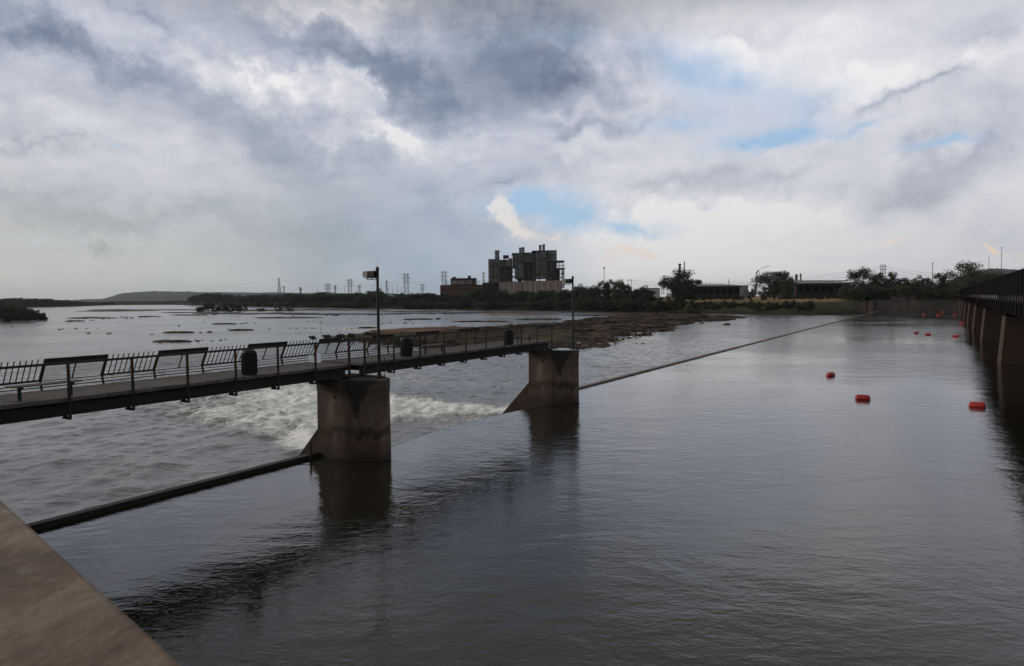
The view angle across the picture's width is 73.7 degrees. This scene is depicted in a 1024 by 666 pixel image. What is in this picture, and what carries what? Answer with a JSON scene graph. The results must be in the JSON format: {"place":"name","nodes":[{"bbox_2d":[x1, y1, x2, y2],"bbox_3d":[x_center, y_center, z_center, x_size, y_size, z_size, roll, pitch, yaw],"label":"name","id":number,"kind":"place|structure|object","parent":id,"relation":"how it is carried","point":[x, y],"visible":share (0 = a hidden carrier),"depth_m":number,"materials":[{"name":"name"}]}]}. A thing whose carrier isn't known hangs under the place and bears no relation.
{"place":"outdoors","nodes":[
{"label":"outdoors","id":0,"kind":"place"},
{"bbox_2d":[70,291,406,301],"bbox_3d":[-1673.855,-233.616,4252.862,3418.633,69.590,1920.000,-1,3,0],"label":"hills","id":1,"kind":"structure","parent":0,"point":[156,296],"depth_m":3814.24,"materials":[{"name":"plant"}]},
{"bbox_2d":[380,311,451,311],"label":"sandbar","id":2,"kind":"structure","parent":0,"point":[415,311],"depth_m":437.42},
{"bbox_2d":[0,305,863,523],"bbox_3d":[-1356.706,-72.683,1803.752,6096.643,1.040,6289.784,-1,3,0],"label":"river water","id":3,"kind":"structure","parent":0,"point":[53,467],"depth_m":65.66,"materials":[{"name":"liquid"}]},
{"bbox_2d":[0,308,12,321],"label":"bush","id":4,"kind":"object","parent":3,"relation":"on","point":[6,318],"visible":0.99,"depth_m":290.62,"materials":[{"name":"green plant"}]},
{"bbox_2d":[10,309,23,321],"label":"bush","id":5,"kind":"object","parent":3,"relation":"on","point":[15,316],"visible":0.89,"depth_m":296.28,"materials":[{"name":"green plant"}]},
{"bbox_2d":[20,310,35,321],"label":"bush","id":6,"kind":"object","parent":3,"relation":"on","point":[25,316],"visible":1,"depth_m":295.25,"materials":[{"name":"green plant"}]},
{"bbox_2d":[33,313,48,320],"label":"bush","id":7,"kind":"object","parent":3,"relation":"on","point":[41,317],"visible":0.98,"depth_m":312.54,"materials":[{"name":"green plant"}]},
{"bbox_2d":[66,317,116,318],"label":"sandbar","id":8,"kind":"structure","parent":3,"relation":"on","point":[89,317],"depth_m":346.97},
{"bbox_2d":[90,309,195,310],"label":"sandbar","id":9,"kind":"structure","parent":3,"relation":"on","point":[136,309],"depth_m":635.83,"materials":[{"name":"sand"}]},
{"bbox_2d":[152,340,191,341],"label":"sandbar","id":10,"kind":"structure","parent":3,"relation":"on","point":[171,340],"depth_m":140.73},
{"bbox_2d":[209,303,221,311],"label":"bush","id":11,"kind":"object","parent":3,"relation":"on","point":[216,308],"visible":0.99,"depth_m":512.19,"materials":[{"name":"green plant"}]},
{"bbox_2d":[229,303,241,311],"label":"bush","id":12,"kind":"object","parent":3,"relation":"on","point":[235,308],"visible":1,"depth_m":489.91,"materials":[{"name":"green plant"}]},
{"bbox_2d":[194,312,316,314],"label":"sandbar","id":13,"kind":"structure","parent":3,"relation":"on","point":[257,313],"depth_m":415.00,"materials":[{"name":"sand"}]},
{"bbox_2d":[257,317,322,318],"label":"sandbar","id":14,"kind":"structure","parent":3,"relation":"on","point":[290,317],"depth_m":317.10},
{"bbox_2d":[298,309,375,310],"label":"sandbar","id":15,"kind":"structure","parent":3,"relation":"on","point":[338,309],"depth_m":543.41,"materials":[{"name":"sand"}]},
{"bbox_2d":[281,313,396,314],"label":"sandbar","id":16,"kind":"structure","parent":3,"relation":"on","point":[335,314],"depth_m":384.86,"materials":[{"name":"sand"}]},
{"bbox_2d":[370,327,470,332],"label":"sandbar","id":17,"kind":"structure","parent":3,"relation":"on","point":[417,329],"depth_m":169.63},
{"bbox_2d":[389,312,472,313],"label":"sandbar","id":18,"kind":"structure","parent":3,"relation":"on","point":[434,313],"depth_m":383.40,"materials":[{"name":"sand"}]},
{"bbox_2d":[341,327,590,343],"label":"grassy shoal","id":19,"kind":"structure","parent":3,"relation":"on","point":[560,336],"depth_m":140.89,"materials":[{"name":"plant"}]},
{"bbox_2d":[461,312,536,313],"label":"sandbar","id":20,"kind":"structure","parent":3,"relation":"on","point":[498,312],"depth_m":382.10,"materials":[{"name":"sand"}]},
{"bbox_2d":[332,313,744,352],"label":"shoal","id":21,"kind":"structure","parent":3,"relation":"on","point":[650,321],"depth_m":190.09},
{"bbox_2d":[324,314,745,348],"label":"shoal rubble","id":22,"kind":"object","parent":21,"relation":"on","point":[613,338],"visible":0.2,"depth_m":140.71,"materials":[{"name":"stone"}]},
{"bbox_2d":[564,314,655,315],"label":"sandbar","id":23,"kind":"structure","parent":3,"relation":"on","point":[601,315],"depth_m":312.62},
{"bbox_2d":[1,296,957,314],"bbox_3d":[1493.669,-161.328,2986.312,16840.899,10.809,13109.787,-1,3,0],"label":"riverbank","id":24,"kind":"structure","parent":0,"point":[688,307],"depth_m":358.18,"materials":[{"name":"plant"}]},
{"bbox_2d":[200,293,219,302],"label":"tree","id":25,"kind":"object","parent":24,"relation":"on","point":[209,295],"visible":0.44,"depth_m":1171.60,"materials":[{"name":"green plant"}]},
{"bbox_2d":[209,292,223,302],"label":"tree","id":26,"kind":"object","parent":24,"relation":"on","point":[216,296],"visible":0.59,"depth_m":1129.64,"materials":[{"name":"green plant"}]},
{"bbox_2d":[253,294,269,301],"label":"tree","id":27,"kind":"object","parent":24,"relation":"on","point":[258,297],"visible":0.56,"depth_m":886.17,"materials":[{"name":"green plant"}]},
{"bbox_2d":[280,293,296,302],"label":"tree","id":28,"kind":"object","parent":24,"relation":"on","point":[287,295],"visible":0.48,"depth_m":802.48,"materials":[{"name":"green plant"}]},
{"bbox_2d":[292,294,310,301],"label":"tree","id":29,"kind":"object","parent":24,"relation":"on","point":[299,299],"visible":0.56,"depth_m":776.91,"materials":[{"name":"green plant"}]},
{"bbox_2d":[312,292,325,301],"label":"tree","id":30,"kind":"object","parent":24,"relation":"on","point":[315,295],"visible":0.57,"depth_m":724.80,"materials":[{"name":"green plant"}]},
{"bbox_2d":[318,293,333,301],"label":"tree","id":31,"kind":"object","parent":24,"relation":"on","point":[325,297],"visible":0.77,"depth_m":718.59,"materials":[{"name":"green plant"}]},
{"bbox_2d":[340,293,354,301],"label":"tree","id":32,"kind":"object","parent":24,"relation":"on","point":[348,299],"visible":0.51,"depth_m":685.88,"materials":[{"name":"green plant"}]},
{"bbox_2d":[364,288,383,301],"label":"tree","id":33,"kind":"object","parent":24,"relation":"on","point":[372,298],"visible":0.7,"depth_m":638.54,"materials":[{"name":"green plant"}]},
{"bbox_2d":[411,299,424,307],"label":"shrub","id":34,"kind":"object","parent":24,"relation":"on","point":[416,303],"visible":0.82,"depth_m":558.57,"materials":[{"name":"green plant"}]},
{"bbox_2d":[429,294,445,301],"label":"tree","id":35,"kind":"object","parent":24,"relation":"on","point":[437,299],"visible":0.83,"depth_m":563.17,"materials":[{"name":"green plant"}]},
{"bbox_2d":[440,276,498,295],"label":"brick building","id":36,"kind":"structure","parent":24,"relation":"on","point":[460,285],"depth_m":658.75,"materials":[{"name":"brick"}]},
{"bbox_2d":[468,290,487,301],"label":"tree","id":37,"kind":"object","parent":24,"relation":"on","point":[475,297],"visible":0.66,"depth_m":518.37,"materials":[{"name":"green plant"}]},
{"bbox_2d":[474,302,490,308],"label":"shrub","id":38,"kind":"object","parent":24,"relation":"on","point":[479,304],"visible":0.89,"depth_m":488.34,"materials":[{"name":"green plant"}]},
{"bbox_2d":[480,281,500,301],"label":"tree","id":39,"kind":"object","parent":24,"relation":"on","point":[489,285],"visible":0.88,"depth_m":509.30,"materials":[{"name":"green plant"}]},
{"bbox_2d":[494,289,509,300],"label":"tree","id":40,"kind":"object","parent":24,"relation":"on","point":[502,294],"visible":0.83,"depth_m":493.20,"materials":[{"name":"green plant"}]},
{"bbox_2d":[497,300,509,308],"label":"shrub","id":41,"kind":"object","parent":24,"relation":"on","point":[501,304],"visible":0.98,"depth_m":476.37,"materials":[{"name":"green plant"}]},
{"bbox_2d":[513,291,528,300],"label":"tree","id":42,"kind":"object","parent":24,"relation":"on","point":[520,293],"visible":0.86,"depth_m":482.62,"materials":[{"name":"green plant"}]},
{"bbox_2d":[488,244,564,298],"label":"power plant","id":43,"kind":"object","parent":24,"relation":"on","point":[529,268],"visible":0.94,"depth_m":635.47,"materials":[{"name":"concrete"}]},
{"bbox_2d":[526,291,544,301],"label":"tree","id":44,"kind":"object","parent":24,"relation":"on","point":[531,298],"visible":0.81,"depth_m":467.94,"materials":[{"name":"green plant"}]},
{"bbox_2d":[533,290,547,301],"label":"tree","id":45,"kind":"object","parent":24,"relation":"on","point":[540,293],"visible":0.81,"depth_m":466.46,"materials":[{"name":"green plant"}]},
{"bbox_2d":[543,290,556,299],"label":"tree","id":46,"kind":"object","parent":24,"relation":"on","point":[550,293],"visible":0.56,"depth_m":461.64,"materials":[{"name":"green plant"}]},
{"bbox_2d":[543,299,560,308],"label":"shrub","id":47,"kind":"object","parent":24,"relation":"on","point":[547,305],"visible":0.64,"depth_m":438.91,"materials":[{"name":"green plant"}]},
{"bbox_2d":[552,290,566,301],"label":"tree","id":48,"kind":"object","parent":24,"relation":"on","point":[556,293],"visible":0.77,"depth_m":448.43,"materials":[{"name":"green plant"}]},
{"bbox_2d":[555,288,569,300],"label":"tree","id":49,"kind":"object","parent":24,"relation":"on","point":[561,296],"visible":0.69,"depth_m":447.29,"materials":[{"name":"green plant"}]},
{"bbox_2d":[574,284,588,300],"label":"tree","id":50,"kind":"object","parent":24,"relation":"on","point":[578,291],"visible":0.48,"depth_m":437.92,"materials":[{"name":"green plant"}]},
{"bbox_2d":[580,285,596,299],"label":"tree","id":51,"kind":"object","parent":24,"relation":"on","point":[588,296],"visible":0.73,"depth_m":426.14,"materials":[{"name":"green plant"}]},
{"bbox_2d":[581,298,602,309],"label":"shrub","id":52,"kind":"object","parent":24,"relation":"on","point":[590,300],"visible":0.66,"depth_m":405.04,"materials":[{"name":"green plant"}]},
{"bbox_2d":[592,299,601,310],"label":"shrub","id":53,"kind":"object","parent":24,"relation":"on","point":[596,305],"visible":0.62,"depth_m":398.25,"materials":[{"name":"green plant"}]},
{"bbox_2d":[594,281,608,300],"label":"tree","id":54,"kind":"object","parent":24,"relation":"on","point":[604,289],"visible":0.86,"depth_m":418.00,"materials":[{"name":"green plant"}]},
{"bbox_2d":[605,279,616,300],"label":"tree","id":55,"kind":"object","parent":24,"relation":"on","point":[609,288],"visible":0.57,"depth_m":419.69,"materials":[{"name":"green plant"}]},
{"bbox_2d":[609,278,624,299],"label":"tree","id":56,"kind":"object","parent":24,"relation":"on","point":[616,284],"visible":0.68,"depth_m":406.85,"materials":[{"name":"green plant"}]},
{"bbox_2d":[614,283,629,299],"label":"tree","id":57,"kind":"object","parent":24,"relation":"on","point":[617,293],"visible":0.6,"depth_m":399.46,"materials":[{"name":"green plant"}]},
{"bbox_2d":[620,286,635,299],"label":"tree","id":58,"kind":"object","parent":24,"relation":"on","point":[627,294],"visible":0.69,"depth_m":396.14,"materials":[{"name":"green plant"}]},
{"bbox_2d":[632,285,648,298],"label":"tree","id":59,"kind":"object","parent":24,"relation":"on","point":[638,292],"visible":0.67,"depth_m":390.03,"materials":[{"name":"green plant"}]},
{"bbox_2d":[637,289,656,300],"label":"tree","id":60,"kind":"object","parent":24,"relation":"on","point":[650,296],"visible":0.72,"depth_m":388.04,"materials":[{"name":"green plant"}]},
{"bbox_2d":[637,288,659,297],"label":"white warehouse","id":61,"kind":"structure","parent":24,"relation":"on","point":[657,292],"depth_m":559.13,"materials":[{"name":"metal"}]},
{"bbox_2d":[667,299,678,309],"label":"shrub","id":62,"kind":"object","parent":24,"relation":"on","point":[670,302],"visible":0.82,"depth_m":352.46,"materials":[{"name":"green plant"}]},
{"bbox_2d":[657,268,699,306],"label":"tree","id":63,"kind":"object","parent":24,"relation":"on","point":[674,282],"visible":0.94,"depth_m":348.61,"materials":[{"name":"green plant"}]},
{"bbox_2d":[673,294,688,309],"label":"bush","id":64,"kind":"object","parent":24,"relation":"on","point":[681,303],"visible":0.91,"depth_m":347.23,"materials":[{"name":"green plant"}]},
{"bbox_2d":[680,276,701,300],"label":"tree","id":65,"kind":"object","parent":24,"relation":"on","point":[696,281],"visible":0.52,"depth_m":350.57,"materials":[{"name":"green plant"}]},
{"bbox_2d":[672,284,742,298],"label":"industrial shed","id":66,"kind":"structure","parent":24,"relation":"on","point":[730,291],"depth_m":414.42,"materials":[{"name":"metal"}]},
{"bbox_2d":[741,285,747,297],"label":"shed annex","id":67,"kind":"object","parent":24,"relation":"on","point":[744,290],"visible":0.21,"depth_m":519.11,"materials":[{"name":"metal"}]},
{"bbox_2d":[746,288,755,299],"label":"tree","id":68,"kind":"object","parent":24,"relation":"on","point":[752,293],"visible":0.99,"depth_m":342.09,"materials":[{"name":"green plant"}]},
{"bbox_2d":[752,301,764,310],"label":"bush","id":69,"kind":"object","parent":24,"relation":"on","point":[758,305],"visible":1,"depth_m":315.59,"materials":[{"name":"green plant"}]},
{"bbox_2d":[757,286,769,300],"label":"tree","id":70,"kind":"object","parent":24,"relation":"on","point":[764,295],"visible":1,"depth_m":330.87,"materials":[{"name":"green plant"}]},
{"bbox_2d":[750,270,797,298],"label":"tree","id":71,"kind":"object","parent":24,"relation":"on","point":[774,291],"visible":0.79,"depth_m":342.55,"materials":[{"name":"green plant"}]},
{"bbox_2d":[778,272,794,298],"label":"tree","id":72,"kind":"object","parent":24,"relation":"on","point":[784,285],"visible":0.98,"depth_m":333.67,"materials":[{"name":"green plant"}]},
{"bbox_2d":[795,301,809,310],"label":"bush","id":73,"kind":"object","parent":24,"relation":"on","point":[800,307],"visible":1,"depth_m":300.44,"materials":[{"name":"green plant"}]},
{"bbox_2d":[767,280,850,298],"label":"industrial shed","id":74,"kind":"structure","parent":24,"relation":"on","point":[816,289],"depth_m":365.35,"materials":[{"name":"metal"}]},
{"bbox_2d":[836,284,858,300],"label":"tree","id":75,"kind":"object","parent":24,"relation":"on","point":[847,290],"visible":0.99,"depth_m":311.27,"materials":[{"name":"green plant"}]},
{"bbox_2d":[853,288,869,301],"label":"tree","id":76,"kind":"object","parent":24,"relation":"on","point":[860,298],"visible":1,"depth_m":306.80,"materials":[{"name":"green plant"}]},
{"bbox_2d":[846,266,880,288],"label":"tree","id":77,"kind":"object","parent":24,"relation":"on","point":[866,274],"visible":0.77,"depth_m":324.51,"materials":[{"name":"green plant"}]},
{"bbox_2d":[861,285,877,300],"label":"tree","id":78,"kind":"object","parent":24,"relation":"on","point":[871,292],"visible":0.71,"depth_m":314.43,"materials":[{"name":"green plant"}]},
{"bbox_2d":[796,297,959,313],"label":"retaining wall","id":79,"kind":"structure","parent":24,"relation":"on","point":[873,305],"depth_m":289.98,"materials":[{"name":"concrete"}]},
{"bbox_2d":[890,295,916,299],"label":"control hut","id":80,"kind":"object","parent":79,"relation":"on","point":[912,296],"visible":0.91,"depth_m":291.14,"materials":[{"name":"concrete"}]},
{"bbox_2d":[870,272,887,286],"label":"tree","id":81,"kind":"object","parent":24,"relation":"on","point":[880,278],"visible":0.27,"depth_m":332.81,"materials":[{"name":"green plant"}]},
{"bbox_2d":[877,287,895,299],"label":"tree","id":82,"kind":"object","parent":24,"relation":"on","point":[886,293],"visible":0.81,"depth_m":312.40,"materials":[{"name":"green plant"}]},
{"bbox_2d":[883,272,900,287],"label":"tree","id":83,"kind":"object","parent":24,"relation":"on","point":[891,280],"visible":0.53,"depth_m":326.02,"materials":[{"name":"green plant"}]},
{"bbox_2d":[895,278,916,286],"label":"tree","id":84,"kind":"object","parent":24,"relation":"on","point":[902,281],"visible":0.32,"depth_m":325.33,"materials":[{"name":"green plant"}]},
{"bbox_2d":[916,278,934,288],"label":"tree","id":85,"kind":"object","parent":24,"relation":"on","point":[924,282],"visible":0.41,"depth_m":314.21,"materials":[{"name":"green plant"}]},
{"bbox_2d":[922,284,949,299],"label":"tree","id":86,"kind":"object","parent":24,"relation":"on","point":[934,294],"visible":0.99,"depth_m":301.25,"materials":[{"name":"green plant"}]},
{"bbox_2d":[929,273,949,288],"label":"tree","id":87,"kind":"object","parent":24,"relation":"on","point":[942,279],"visible":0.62,"depth_m":317.32,"materials":[{"name":"green plant"}]},
{"bbox_2d":[940,260,986,285],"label":"tree","id":88,"kind":"object","parent":24,"relation":"on","point":[967,271],"visible":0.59,"depth_m":327.00,"materials":[{"name":"green plant"}]},
{"bbox_2d":[968,268,1003,281],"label":"tree","id":89,"kind":"object","parent":24,"relation":"on","point":[996,274],"visible":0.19,"depth_m":328.24,"materials":[{"name":"green plant"}]},
{"bbox_2d":[0,0,1023,299],"label":"sky","id":90,"kind":"structure","parent":0,"point":[146,145],"materials":[{"name":"grey"}]},
{"bbox_2d":[34,311,1023,665],"bbox_3d":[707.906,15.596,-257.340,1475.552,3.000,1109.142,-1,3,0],"label":"pool water","id":91,"kind":"structure","parent":0,"point":[782,501],"depth_m":20.36,"materials":[{"name":"black liquid"}]},
{"bbox_2d":[0,500,180,665],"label":"parapet wall","id":92,"kind":"structure","parent":91,"relation":"in","point":[56,609],"depth_m":1.08,"materials":[{"name":"brown concrete"}]},
{"bbox_2d":[27,451,319,530],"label":"dam gate","id":93,"kind":"structure","parent":92,"relation":"attached to","point":[69,517],"depth_m":24.41,"materials":[{"name":"metal"}]},
{"bbox_2d":[300,373,390,460],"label":"bridge pier","id":94,"kind":"structure","parent":91,"relation":"in","point":[353,416],"depth_m":29.66,"materials":[{"name":"concrete"}]},
{"bbox_2d":[0,324,552,424],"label":"footbridge","id":95,"kind":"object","parent":94,"relation":"on","point":[63,402],"visible":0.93,"depth_m":25.51,"materials":[{"name":"metal"}]},
{"bbox_2d":[5,379,82,400],"bbox_3d":[-13.816,1.706,20.230,0.400,0.440,1.900,1,3,32],"label":"bench","id":96,"kind":"object","parent":95,"relation":"on","point":[19,388],"visible":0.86,"depth_m":19.93,"materials":[{"name":"paint"}]},
{"bbox_2d":[241,349,257,374],"bbox_3d":[-10.018,1.098,26.026,0.578,0.990,0.578,1,3,32],"label":"litter bin","id":97,"kind":"object","parent":95,"relation":"on","point":[251,364],"visible":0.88,"depth_m":25.81,"materials":[{"name":"metal"}]},
{"bbox_2d":[400,337,411,356],"bbox_3d":[-5.222,0.662,33.689,0.578,0.990,0.578,1,3,32],"label":"litter bin","id":98,"kind":"object","parent":95,"relation":"on","point":[405,346],"visible":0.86,"depth_m":33.47,"materials":[{"name":"metal"}]},
{"bbox_2d":[421,343,447,353],"bbox_3d":[-4.105,0.817,35.835,0.400,0.440,1.900,1,3,32],"label":"bench","id":99,"kind":"object","parent":95,"relation":"on","point":[425,346],"visible":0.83,"depth_m":35.71,"materials":[{"name":"paint"}]},
{"bbox_2d":[505,329,513,344],"bbox_3d":[-0.196,0.209,41.620,0.578,0.990,0.578,1,3,32],"label":"litter bin","id":100,"kind":"object","parent":95,"relation":"on","point":[508,337],"visible":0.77,"depth_m":41.39,"materials":[{"name":"metal"}]},
{"bbox_2d":[363,266,385,378],"bbox_3d":[-6.113,-0.484,30.336,1.010,4.950,0.532,1,3,32],"label":"lamp post","id":101,"kind":"object","parent":94,"relation":"on","point":[370,274],"visible":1,"depth_m":30.18,"materials":[{"name":"metal"}]},
{"bbox_2d":[502,347,578,413],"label":"bridge pier","id":102,"kind":"structure","parent":91,"relation":"in","point":[554,376],"depth_m":45.27,"materials":[{"name":"concrete"}]},
{"bbox_2d":[562,276,576,348],"bbox_3d":[3.900,-1.381,46.045,1.010,4.950,0.532,1,3,32],"label":"lamp post","id":103,"kind":"object","parent":102,"relation":"on","point":[568,281],"visible":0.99,"depth_m":45.88,"materials":[{"name":"metal"}]},
{"bbox_2d":[579,311,876,388],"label":"dam gate","id":104,"kind":"structure","parent":91,"relation":"in","point":[614,378],"depth_m":72.64,"materials":[{"name":"metal"}]},
{"bbox_2d":[854,394,871,399],"bbox_3d":[23.517,4.368,45.769,1.071,0.477,0.477,2,4,22],"label":"buoy","id":105,"kind":"object","parent":91,"relation":"on","point":[861,397],"visible":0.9,"depth_m":45.59,"materials":[{"name":"red plastic"}]},
{"bbox_2d":[969,402,985,407],"bbox_3d":[28.873,4.497,42.345,1.071,0.477,0.477,-2,1,43],"label":"buoy","id":106,"kind":"object","parent":91,"relation":"on","point":[978,404],"visible":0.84,"depth_m":42.16,"materials":[{"name":"red plastic"}]},
{"bbox_2d":[959,268,1023,363],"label":"river bridge","id":107,"kind":"structure","parent":91,"relation":"in","point":[989,309],"depth_m":74.11,"materials":[{"name":"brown concrete"}]},
{"bbox_2d":[948,268,1016,293],"bbox_3d":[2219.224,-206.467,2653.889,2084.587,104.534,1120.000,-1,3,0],"label":"hills","id":108,"kind":"structure","parent":0,"point":[1004,271],"depth_m":2591.86,"materials":[{"name":"plant"}]},
{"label":"sandbar","id":109,"kind":"structure","parent":0,"visible":0},
{"bbox_2d":[0,303,30,319],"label":"bush","id":110,"kind":"object","parent":109,"relation":"on","point":[11,309],"visible":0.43,"depth_m":325.89,"materials":[{"name":"green plant"}]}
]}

